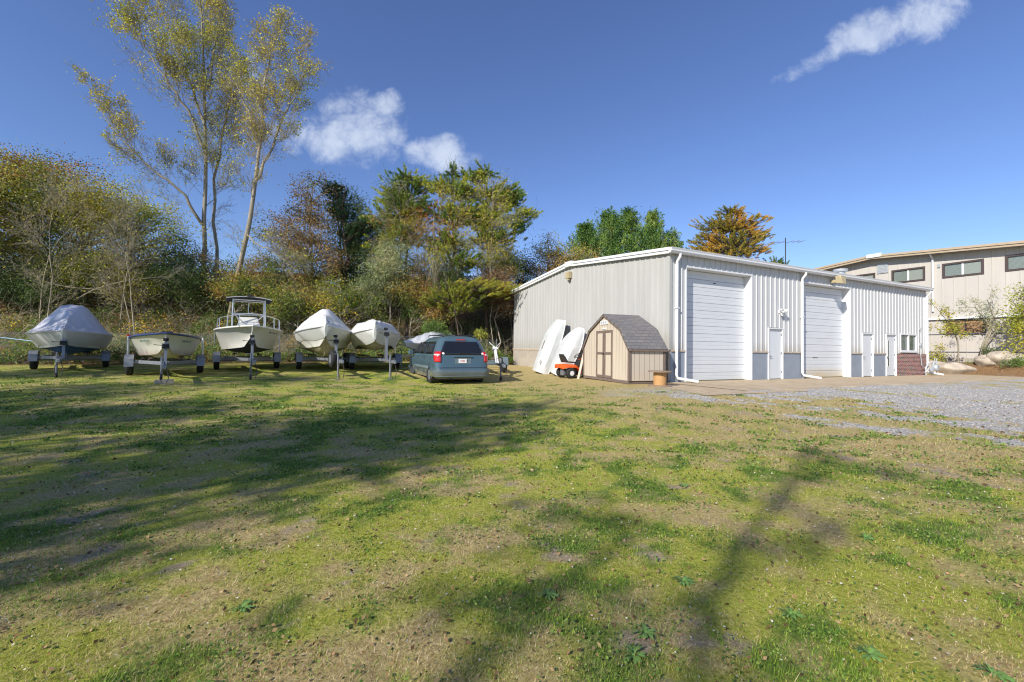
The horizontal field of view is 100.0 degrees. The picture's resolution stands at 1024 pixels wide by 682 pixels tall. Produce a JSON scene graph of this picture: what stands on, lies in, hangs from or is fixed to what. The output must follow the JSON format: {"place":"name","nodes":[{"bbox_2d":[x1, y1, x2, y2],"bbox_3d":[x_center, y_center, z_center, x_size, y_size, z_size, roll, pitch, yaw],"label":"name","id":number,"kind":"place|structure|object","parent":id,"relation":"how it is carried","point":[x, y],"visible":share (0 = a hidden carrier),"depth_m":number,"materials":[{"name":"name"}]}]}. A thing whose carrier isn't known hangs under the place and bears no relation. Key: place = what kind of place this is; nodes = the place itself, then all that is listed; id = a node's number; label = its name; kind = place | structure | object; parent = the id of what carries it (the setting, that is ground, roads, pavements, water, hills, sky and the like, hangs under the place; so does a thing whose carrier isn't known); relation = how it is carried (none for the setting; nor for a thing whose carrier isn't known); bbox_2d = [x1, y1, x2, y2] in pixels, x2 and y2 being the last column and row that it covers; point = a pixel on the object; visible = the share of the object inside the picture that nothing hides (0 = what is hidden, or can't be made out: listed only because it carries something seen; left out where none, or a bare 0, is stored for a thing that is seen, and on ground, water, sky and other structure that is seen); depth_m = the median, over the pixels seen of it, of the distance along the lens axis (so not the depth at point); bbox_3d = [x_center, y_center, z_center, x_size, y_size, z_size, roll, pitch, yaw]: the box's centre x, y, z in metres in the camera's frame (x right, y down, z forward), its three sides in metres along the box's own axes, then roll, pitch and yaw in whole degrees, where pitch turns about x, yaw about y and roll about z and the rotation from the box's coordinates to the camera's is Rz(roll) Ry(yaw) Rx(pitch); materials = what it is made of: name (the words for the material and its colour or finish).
{"place":"outdoors","nodes":[
{"label":"outdoors","id":0,"kind":"place"},
{"bbox_2d":[0,270,1023,681],"bbox_3d":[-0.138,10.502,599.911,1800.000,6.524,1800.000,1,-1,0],"label":"ground","id":1,"kind":"structure","parent":0,"point":[322,626],"depth_m":3.07,"materials":[{"name":"green plant"}]},
{"bbox_2d":[0,138,60,263],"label":"autumn oak","id":2,"kind":"object","parent":1,"relation":"on","point":[2,191],"visible":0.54,"depth_m":23.67,"materials":[{"name":"green plant"}]},
{"bbox_2d":[0,252,92,316],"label":"bank bush","id":3,"kind":"object","parent":1,"relation":"on","point":[13,286],"visible":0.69,"depth_m":23.62,"materials":[{"name":"green plant"}]},
{"bbox_2d":[1,159,93,316],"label":"sapling","id":4,"kind":"object","parent":1,"relation":"on","point":[33,231],"visible":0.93,"depth_m":22.60,"materials":[{"name":"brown plant"}]},
{"bbox_2d":[0,140,113,308],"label":"autumn oak","id":5,"kind":"object","parent":1,"relation":"on","point":[39,163],"visible":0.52,"depth_m":23.99,"materials":[{"name":"green plant"}]},
{"bbox_2d":[0,143,114,249],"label":"feathery tree","id":6,"kind":"object","parent":1,"relation":"on","point":[70,166],"visible":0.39,"depth_m":31.07,"materials":[{"name":"green plant"}]},
{"bbox_2d":[0,171,124,322],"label":"sapling","id":7,"kind":"object","parent":1,"relation":"on","point":[55,205],"visible":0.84,"depth_m":23.01,"materials":[{"name":"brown plant"}]},
{"bbox_2d":[27,339,109,377],"bbox_3d":[-17.565,0.538,16.994,2.390,1.445,8.120,2,-2,-43],"label":"boat trailer","id":8,"kind":"object","parent":1,"relation":"on","point":[34,357],"visible":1,"depth_m":17.31,"materials":[{"name":"grey metal"}]},
{"bbox_2d":[25,305,113,354],"bbox_3d":[-18.337,-0.475,17.866,2.613,2.097,7.005,2,-2,-43],"label":"wrapped boat","id":9,"kind":"object","parent":8,"relation":"on","point":[80,329],"visible":0.99,"depth_m":16.79,"materials":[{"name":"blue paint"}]},
{"bbox_2d":[0,226,151,287],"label":"dark tree","id":10,"kind":"object","parent":1,"relation":"on","point":[8,253],"visible":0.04,"depth_m":27.23,"materials":[{"name":"green plant"}]},
{"bbox_2d":[1,162,158,304],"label":"autumn oak","id":11,"kind":"object","parent":1,"relation":"on","point":[55,232],"visible":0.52,"depth_m":24.71,"materials":[{"name":"green plant"}]},
{"bbox_2d":[11,244,174,309],"bbox_3d":[-24.209,-3.734,25.674,7.795,4.213,6.259,1,-1,0],"label":"bank bush","id":12,"kind":"object","parent":1,"relation":"on","point":[88,279],"visible":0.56,"depth_m":24.84,"materials":[{"name":"green plant"}]},
{"bbox_2d":[65,180,161,339],"bbox_3d":[-21.710,-4.596,24.191,3.713,9.380,3.475,1,-1,0],"label":"sapling","id":13,"kind":"object","parent":1,"relation":"on","point":[123,218],"visible":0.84,"depth_m":23.82,"materials":[{"name":"green plant"}]},
{"bbox_2d":[64,194,166,332],"bbox_3d":[-21.880,-3.699,23.648,4.536,8.491,4.309,2,-1,-33],"label":"sapling","id":14,"kind":"object","parent":1,"relation":"on","point":[127,261],"visible":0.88,"depth_m":23.57,"materials":[{"name":"brown plant"}]},
{"bbox_2d":[74,174,163,329],"bbox_3d":[-22.704,-5.141,24.750,3.528,9.224,4.420,1,-1,0],"label":"sapling","id":15,"kind":"object","parent":1,"relation":"on","point":[109,246],"visible":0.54,"depth_m":24.42,"materials":[{"name":"green plant"}]},
{"bbox_2d":[60,171,214,313],"bbox_3d":[-22.223,-5.907,26.029,7.700,8.836,5.294,1,-1,11],"label":"locust tree","id":16,"kind":"object","parent":1,"relation":"on","point":[148,211],"visible":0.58,"depth_m":25.82,"materials":[{"name":"green plant"}]},
{"bbox_2d":[76,228,214,285],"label":"dark tree","id":17,"kind":"object","parent":1,"relation":"on","point":[168,244],"visible":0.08,"depth_m":28.78,"materials":[{"name":"green plant"}]},
{"bbox_2d":[61,0,247,299],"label":"tall tree","id":18,"kind":"object","parent":1,"relation":"on","point":[185,35],"visible":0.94,"depth_m":27.52,"materials":[{"name":"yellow plant"}]},
{"bbox_2d":[123,334,204,382],"bbox_3d":[-12.237,0.517,15.181,2.350,1.501,7.420,2,-2,-38],"label":"boat trailer","id":19,"kind":"object","parent":1,"relation":"on","point":[130,362],"visible":1,"depth_m":15.41,"materials":[{"name":"grey metal"}]},
{"bbox_2d":[128,331,201,358],"bbox_3d":[-12.812,0.114,15.931,2.140,1.080,5.835,2,-2,-38],"label":"open skiff","id":20,"kind":"object","parent":19,"relation":"on","point":[181,345],"visible":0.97,"depth_m":14.65,"materials":[{"name":"paint"}]},
{"bbox_2d":[131,250,226,322],"bbox_3d":[-19.975,-3.225,26.211,5.413,4.919,4.296,1,-1,-20],"label":"bank bush","id":21,"kind":"object","parent":1,"relation":"on","point":[192,282],"visible":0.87,"depth_m":25.63,"materials":[{"name":"green plant"}]},
{"bbox_2d":[187,247,253,317],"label":"bank bush","id":22,"kind":"object","parent":1,"relation":"on","point":[217,264],"visible":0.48,"depth_m":26.90,"materials":[{"name":"green plant"}]},
{"bbox_2d":[188,1,259,304],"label":"tall tree","id":23,"kind":"object","parent":1,"relation":"on","point":[221,133],"visible":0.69,"depth_m":28.94,"materials":[{"name":"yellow plant"}]},
{"bbox_2d":[0,308,455,360],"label":"yellow vine","id":24,"kind":"object","parent":1,"relation":"on","point":[127,331],"visible":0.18,"depth_m":24.32,"materials":[{"name":"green plant"}]},
{"bbox_2d":[213,335,280,379],"bbox_3d":[-10.812,0.575,17.678,2.540,1.570,8.220,2,-1,-33],"label":"boat trailer","id":25,"kind":"object","parent":1,"relation":"on","point":[252,359],"visible":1,"depth_m":18.21,"materials":[{"name":"grey metal"}]},
{"bbox_2d":[213,295,282,354],"bbox_3d":[-11.311,-0.710,18.487,2.540,2.560,7.149,2,-1,-33],"label":"console boat","id":26,"kind":"object","parent":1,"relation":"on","point":[231,338],"visible":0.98,"depth_m":17.36,"materials":[{"name":"grey paint"}]},
{"bbox_2d":[0,332,496,363],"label":"chain link fence","id":27,"kind":"object","parent":1,"relation":"on","point":[279,336],"visible":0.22,"depth_m":22.16,"materials":[{"name":"metal"}]},
{"bbox_2d":[200,261,297,320],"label":"bank bush","id":28,"kind":"object","parent":1,"relation":"on","point":[249,284],"visible":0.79,"depth_m":25.18,"materials":[{"name":"green plant"}]},
{"bbox_2d":[0,262,513,364],"bbox_3d":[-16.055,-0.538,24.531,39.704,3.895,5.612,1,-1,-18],"label":"ground cover","id":29,"kind":"object","parent":1,"relation":"on","point":[138,357],"visible":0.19,"depth_m":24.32,"materials":[{"name":"green plant"}]},
{"bbox_2d":[0,260,513,363],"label":"dead growth","id":30,"kind":"object","parent":1,"relation":"on","point":[211,323],"visible":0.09,"depth_m":25.95,"materials":[{"name":"brown plant"}]},
{"bbox_2d":[0,251,528,363],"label":"brush","id":31,"kind":"object","parent":1,"relation":"on","point":[280,343],"visible":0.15,"depth_m":25.06,"materials":[{"name":"green plant"}]},
{"bbox_2d":[0,259,533,329],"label":"dark growth","id":32,"kind":"object","parent":1,"relation":"on","point":[237,303],"visible":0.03,"depth_m":28.11,"materials":[{"name":"green plant"}]},
{"bbox_2d":[217,1,333,326],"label":"leaning tree","id":33,"kind":"object","parent":1,"relation":"on","point":[259,137],"visible":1,"depth_m":26.07,"materials":[{"name":"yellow plant"}]},
{"bbox_2d":[226,238,340,337],"bbox_3d":[-14.161,-3.264,27.121,6.819,6.498,4.820,0,-1,27],"label":"bush","id":34,"kind":"object","parent":1,"relation":"on","point":[271,266],"visible":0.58,"depth_m":26.70,"materials":[{"name":"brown plant"}]},
{"bbox_2d":[246,276,327,345],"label":"bank bush","id":35,"kind":"object","parent":1,"relation":"on","point":[284,309],"visible":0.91,"depth_m":24.65,"materials":[{"name":"green plant"}]},
{"bbox_2d":[240,170,354,315],"bbox_3d":[-13.481,-5.689,27.536,6.868,11.269,5.254,1,-1,0],"label":"vine covered tree","id":36,"kind":"object","parent":1,"relation":"on","point":[313,218],"visible":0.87,"depth_m":27.32,"materials":[{"name":"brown plant"}]},
{"bbox_2d":[295,335,348,379],"bbox_3d":[-7.951,0.612,18.596,2.340,1.662,7.820,1,-1,-30],"label":"boat trailer","id":37,"kind":"object","parent":1,"relation":"on","point":[333,358],"visible":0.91,"depth_m":18.16,"materials":[{"name":"grey metal"}]},
{"bbox_2d":[293,309,351,355],"bbox_3d":[-8.423,-0.422,19.302,2.563,2.144,6.958,1,-1,-24],"label":"wrapped boat","id":38,"kind":"object","parent":37,"relation":"on","point":[316,332],"visible":0.95,"depth_m":17.69,"materials":[{"name":"paint"}]},
{"bbox_2d":[287,270,388,356],"bbox_3d":[-9.983,-1.422,25.062,5.874,5.614,3.987,1,-1,0],"label":"leafy shrub","id":39,"kind":"object","parent":1,"relation":"on","point":[341,297],"visible":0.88,"depth_m":24.80,"materials":[{"name":"green plant"}]},
{"bbox_2d":[317,179,377,325],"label":"pine tree","id":40,"kind":"object","parent":1,"relation":"on","point":[358,223],"visible":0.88,"depth_m":28.46,"materials":[{"name":"green plant"}]},
{"bbox_2d":[307,174,389,312],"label":"dark evergreen","id":41,"kind":"object","parent":1,"relation":"on","point":[361,207],"visible":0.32,"depth_m":29.67,"materials":[{"name":"green plant"}]},
{"bbox_2d":[335,234,407,316],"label":"bank bush","id":42,"kind":"object","parent":1,"relation":"on","point":[357,256],"visible":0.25,"depth_m":29.09,"materials":[{"name":"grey plant"}]},
{"bbox_2d":[348,328,400,379],"bbox_3d":[-5.861,0.480,18.970,2.290,2.017,7.320,1,-1,-26],"label":"boat trailer","id":43,"kind":"object","parent":1,"relation":"on","point":[385,357],"visible":1,"depth_m":19.25,"materials":[{"name":"grey metal"}]},
{"bbox_2d":[351,319,400,350],"bbox_3d":[-6.299,-0.207,19.745,2.363,1.338,5.772,1,-1,-18],"label":"wrapped boat","id":44,"kind":"object","parent":43,"relation":"on","point":[366,335],"visible":0.94,"depth_m":18.20,"materials":[{"name":"paint"}]},
{"bbox_2d":[343,227,419,323],"bbox_3d":[-8.302,-2.754,26.619,5.253,8.152,4.097,1,-1,0],"label":"leafy shrub","id":45,"kind":"object","parent":1,"relation":"on","point":[384,276],"visible":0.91,"depth_m":26.18,"materials":[{"name":"green plant"}]},
{"bbox_2d":[357,161,445,339],"bbox_3d":[-7.277,-5.654,28.492,5.933,12.664,3.739,1,-1,0],"label":"pine tree","id":46,"kind":"object","parent":1,"relation":"on","point":[417,183],"visible":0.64,"depth_m":28.19,"materials":[{"name":"green plant"}]},
{"bbox_2d":[365,173,442,345],"bbox_3d":[-7.105,-4.877,27.733,5.430,11.872,4.096,1,-1,0],"label":"hanging vine","id":47,"kind":"object","parent":46,"relation":"hanging from","point":[391,221],"visible":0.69,"depth_m":27.48,"materials":[{"name":"plant"}]},
{"bbox_2d":[394,350,411,366],"bbox_3d":[-4.407,0.948,23.025,1.940,0.869,5.820,0,-1,24],"label":"boat trailer","id":48,"kind":"object","parent":1,"relation":"on","point":[403,356],"visible":0.07,"depth_m":20.93,"materials":[{"name":"grey metal"}]},
{"bbox_2d":[404,332,453,350],"bbox_3d":[-4.281,0.069,23.306,2.013,1.324,5.048,0,-1,24],"label":"wrapped boat","id":49,"kind":"object","parent":48,"relation":"on","point":[413,343],"visible":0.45,"depth_m":21.71,"materials":[{"name":"white plastic"}]},
{"bbox_2d":[377,263,455,338],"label":"bank bush","id":50,"kind":"object","parent":1,"relation":"on","point":[412,302],"visible":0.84,"depth_m":26.55,"materials":[{"name":"green plant"}]},
{"bbox_2d":[377,196,480,323],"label":"vine maple","id":51,"kind":"object","parent":1,"relation":"on","point":[427,235],"visible":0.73,"depth_m":27.27,"materials":[{"name":"green plant"}]},
{"bbox_2d":[394,248,475,318],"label":"bank bush","id":52,"kind":"object","parent":1,"relation":"on","point":[422,267],"visible":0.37,"depth_m":28.47,"materials":[{"name":"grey plant"}]},
{"bbox_2d":[418,317,453,335],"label":"leafy shrub","id":53,"kind":"object","parent":1,"relation":"on","point":[431,327],"visible":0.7,"depth_m":23.63,"materials":[{"name":"green plant"}]},
{"bbox_2d":[408,334,489,382],"bbox_3d":[-2.728,0.697,17.323,2.388,1.848,4.988,1,-1,-25],"label":"minivan","id":54,"kind":"object","parent":1,"relation":"on","point":[444,357],"visible":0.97,"depth_m":15.35,"materials":[{"name":"blue metal"}]},
{"bbox_2d":[419,154,499,333],"bbox_3d":[-3.473,-5.436,28.032,5.376,13.638,3.553,1,-1,0],"label":"pine tree","id":55,"kind":"object","parent":1,"relation":"on","point":[426,184],"visible":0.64,"depth_m":27.76,"materials":[{"name":"green plant"}]},
{"bbox_2d":[415,169,492,334],"bbox_3d":[-3.778,-4.798,27.563,5.193,12.531,4.493,1,-1,-26],"label":"hanging vine","id":56,"kind":"object","parent":55,"relation":"hanging from","point":[452,249],"visible":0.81,"depth_m":27.28,"materials":[{"name":"green plant"}]},
{"bbox_2d":[422,250,503,334],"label":"bank bush","id":57,"kind":"object","parent":1,"relation":"on","point":[461,277],"visible":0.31,"depth_m":27.96,"materials":[{"name":"green plant"}]},
{"bbox_2d":[419,277,521,334],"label":"pine tree","id":58,"kind":"object","parent":1,"relation":"on","point":[458,294],"visible":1,"depth_m":26.18,"materials":[{"name":"green plant"}]},
{"bbox_2d":[487,342,507,380],"bbox_3d":[-0.918,0.838,19.748,1.840,1.550,7.320,1,-1,-10],"label":"boat trailer","id":59,"kind":"object","parent":1,"relation":"on","point":[502,363],"visible":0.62,"depth_m":18.70,"materials":[{"name":"grey metal"}]},
{"bbox_2d":[472,260,523,348],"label":"bank bush","id":60,"kind":"object","parent":1,"relation":"on","point":[504,278],"visible":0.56,"depth_m":27.76,"materials":[{"name":"green plant"}]},
{"bbox_2d":[459,159,543,357],"bbox_3d":[-0.928,-5.655,28.739,5.469,14.451,3.743,1,-1,-21],"label":"pine tree","id":61,"kind":"object","parent":1,"relation":"on","point":[519,229],"visible":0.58,"depth_m":28.32,"materials":[{"name":"green plant"}]},
{"bbox_2d":[454,167,528,354],"bbox_3d":[-1.079,-4.821,27.717,4.610,12.913,4.396,0,-1,25],"label":"hanging vine","id":62,"kind":"object","parent":61,"relation":"hanging from","point":[497,224],"visible":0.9,"depth_m":27.44,"materials":[{"name":"plant"}]},
{"bbox_2d":[473,240,531,352],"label":"bank bush","id":63,"kind":"object","parent":1,"relation":"on","point":[514,263],"visible":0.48,"depth_m":29.26,"materials":[{"name":"green plant"}]},
{"bbox_2d":[0,374,1023,681],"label":"fallen leaves","id":64,"kind":"object","parent":1,"relation":"on","point":[468,642],"visible":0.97,"depth_m":3.08,"materials":[{"name":"brown plant"}]},
{"bbox_2d":[0,375,1023,681],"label":"clover","id":65,"kind":"object","parent":1,"relation":"on","point":[342,409],"visible":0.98,"depth_m":4.57,"materials":[{"name":"green plant"}]},
{"bbox_2d":[490,242,546,324],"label":"dark evergreen","id":66,"kind":"object","parent":1,"relation":"on","point":[526,271],"visible":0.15,"depth_m":31.18,"materials":[{"name":"green plant"}]},
{"bbox_2d":[532,319,565,373],"bbox_3d":[1.823,0.215,21.479,0.462,2.872,1.472,21,-3,-24],"label":"dinghy","id":67,"kind":"object","parent":1,"relation":"on","point":[551,340],"visible":0.91,"depth_m":21.09,"materials":[{"name":"white plastic"}]},
{"bbox_2d":[517,229,603,281],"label":"oak shrub","id":68,"kind":"object","parent":1,"relation":"on","point":[553,255],"visible":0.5,"depth_m":30.73,"materials":[{"name":"brown plant"}]},
{"bbox_2d":[548,327,584,374],"bbox_3d":[2.533,0.425,19.930,0.502,2.472,1.472,24,2,-23],"label":"dinghy","id":69,"kind":"object","parent":1,"relation":"on","point":[570,346],"visible":0.77,"depth_m":19.61,"materials":[{"name":"white plastic"}]},
{"bbox_2d":[555,353,582,378],"bbox_3d":[2.835,1.046,18.497,1.820,1.086,1.020,1,-1,-22],"label":"riding mower","id":70,"kind":"object","parent":1,"relation":"on","point":[571,371],"visible":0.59,"depth_m":18.08,"materials":[{"name":"orange metal"}]},
{"bbox_2d":[556,218,624,260],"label":"cedar tree","id":71,"kind":"object","parent":1,"relation":"on","point":[584,228],"visible":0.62,"depth_m":34.65,"materials":[{"name":"green plant"}]},
{"bbox_2d":[583,205,637,257],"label":"cedar tree","id":72,"kind":"object","parent":1,"relation":"on","point":[610,221],"visible":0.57,"depth_m":35.44,"materials":[{"name":"green plant"}]},
{"bbox_2d":[582,314,667,383],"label":"garden shed","id":73,"kind":"structure","parent":1,"relation":"on","point":[628,349],"depth_m":15.32,"materials":[{"name":"beige wood"}]},
{"bbox_2d":[596,330,612,377],"bbox_3d":[3.452,0.480,16.119,0.069,1.760,1.180,1,-1,-18],"label":"door","id":74,"kind":"structure","parent":73,"relation":"in","point":[604,339],"depth_m":16.05,"materials":[{"name":"beige wood"}]},
{"bbox_2d":[602,206,650,254],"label":"cedar tree","id":75,"kind":"object","parent":1,"relation":"on","point":[627,216],"visible":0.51,"depth_m":36.29,"materials":[{"name":"green plant"}]},
{"bbox_2d":[624,204,679,252],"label":"cedar tree","id":76,"kind":"object","parent":1,"relation":"on","point":[652,230],"visible":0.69,"depth_m":34.57,"materials":[{"name":"green plant"}]},
{"bbox_2d":[660,226,687,248],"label":"cedar tree","id":77,"kind":"object","parent":1,"relation":"on","point":[673,235],"visible":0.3,"depth_m":36.74,"materials":[{"name":"green plant"}]},
{"bbox_2d":[511,247,943,382],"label":"metal warehouse","id":78,"kind":"structure","parent":1,"relation":"on","point":[709,316],"depth_m":18.90,"materials":[{"name":"metal"}]},
{"bbox_2d":[687,270,743,379],"bbox_3d":[8.027,-0.574,17.153,3.671,4.270,0.080,1,-1,-26],"label":"garage door","id":79,"kind":"structure","parent":78,"relation":"in","point":[715,302],"depth_m":17.18,"materials":[{"name":"white metal"}]},
{"bbox_2d":[770,329,781,378],"bbox_3d":[11.246,0.553,18.353,0.904,2.110,0.121,1,-1,-26],"label":"door","id":80,"kind":"structure","parent":78,"relation":"in","point":[775,334],"depth_m":18.39,"materials":[{"name":"white metal"}]},
{"bbox_2d":[804,285,842,377],"bbox_3d":[14.571,-0.423,20.312,3.697,4.270,0.080,1,-1,-26],"label":"garage door","id":81,"kind":"structure","parent":78,"relation":"in","point":[823,320],"depth_m":20.40,"materials":[{"name":"white metal"}]},
{"bbox_2d":[863,334,871,375],"bbox_3d":[17.805,0.705,21.523,0.924,2.110,0.121,1,-1,-26],"label":"door","id":82,"kind":"structure","parent":78,"relation":"in","point":[867,338],"depth_m":21.57,"materials":[{"name":"white metal"}]},
{"bbox_2d":[887,335,894,375],"bbox_3d":[19.841,0.752,22.500,0.943,2.110,0.121,1,-1,-26],"label":"door","id":83,"kind":"structure","parent":78,"relation":"in","point":[890,338],"depth_m":22.55,"materials":[{"name":"white metal"}]},
{"bbox_2d":[900,333,918,352],"bbox_3d":[21.517,0.120,23.298,1.870,1.010,0.150,1,-1,-26],"label":"window","id":84,"kind":"structure","parent":78,"relation":"in","point":[908,343],"depth_m":23.32,"materials":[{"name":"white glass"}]},
{"bbox_2d":[686,204,774,259],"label":"oak tree","id":85,"kind":"object","parent":1,"relation":"on","point":[734,244],"visible":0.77,"depth_m":35.60,"materials":[{"name":"orange autumn leaves"},{"name":"bark"}]},
{"bbox_2d":[667,374,1023,390],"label":"apron","id":86,"kind":"object","parent":1,"relation":"on","point":[778,384],"visible":0.69,"depth_m":17.03,"materials":[{"name":"concrete"}]},
{"bbox_2d":[813,240,1023,362],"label":"office building","id":87,"kind":"structure","parent":1,"relation":"on","point":[950,275],"depth_m":29.19,"materials":[{"name":"beige"}]},
{"bbox_2d":[891,266,924,282],"bbox_3d":[29.350,-4.868,31.808,0.111,1.024,1.964,1,-1,-26],"label":"window","id":88,"kind":"structure","parent":87,"relation":"in","point":[914,274],"depth_m":31.77,"materials":[{"name":"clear glass"}]},
{"bbox_2d":[942,258,983,277],"bbox_3d":[30.625,-4.906,29.171,0.111,1.024,2.058,1,-1,-26],"label":"window","id":89,"kind":"structure","parent":87,"relation":"in","point":[970,267],"depth_m":29.14,"materials":[{"name":"clear glass"}]},
{"bbox_2d":[946,318,985,334],"bbox_3d":[30.628,-0.967,28.977,0.111,1.073,1.946,1,-1,-26],"label":"window","id":90,"kind":"structure","parent":87,"relation":"in","point":[974,327],"depth_m":28.76,"materials":[{"name":"grey"}]},
{"bbox_2d":[1005,253,1023,271],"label":"window","id":91,"kind":"structure","parent":87,"relation":"in","point":[1015,262],"depth_m":27.06,"materials":[{"name":"clear glass"}]},
{"bbox_2d":[928,298,972,362],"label":"tree","id":92,"kind":"object","parent":1,"relation":"on","point":[952,327],"visible":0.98,"depth_m":27.03,"materials":[{"name":"green plant"}]},
{"bbox_2d":[938,362,976,373],"bbox_3d":[26.712,1.760,25.978,1.943,0.972,1.477,0,-1,22],"label":"boulder","id":93,"kind":"object","parent":1,"relation":"on","point":[953,368],"visible":0.61,"depth_m":25.54,"materials":[{"name":"stone"}]},
{"bbox_2d":[949,285,1021,354],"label":"tree","id":94,"kind":"object","parent":1,"relation":"on","point":[986,340],"visible":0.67,"depth_m":27.32,"materials":[{"name":"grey plant"}]},
{"bbox_2d":[991,282,1023,356],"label":"orange green bush","id":95,"kind":"object","parent":1,"relation":"on","point":[1019,326],"visible":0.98,"depth_m":24.68,"materials":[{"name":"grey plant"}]},
{"bbox_2d":[0,374,1023,681],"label":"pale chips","id":96,"kind":"object","parent":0,"point":[500,528],"visible":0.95,"depth_m":3.28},
{"bbox_2d":[0,0,1023,286],"label":"sky","id":97,"kind":"structure","parent":0,"point":[864,127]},
{"bbox_2d":[665,384,807,394],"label":"path","id":98,"kind":"structure","parent":0,"point":[706,390],"depth_m":12.60,"materials":[{"name":"concrete"}]},
{"bbox_2d":[648,370,671,386],"bbox_3d":[4.844,1.227,14.059,0.760,0.495,0.760,1,-1,-17],"label":"cable spool","id":99,"kind":"object","parent":98,"relation":"on","point":[659,378],"visible":1,"depth_m":13.87,"materials":[{"name":"brown wood"}]},
{"bbox_2d":[670,385,1023,446],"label":"gravel","id":100,"kind":"structure","parent":0,"point":[922,401],"depth_m":11.01,"materials":[{"name":"grey gravel"}]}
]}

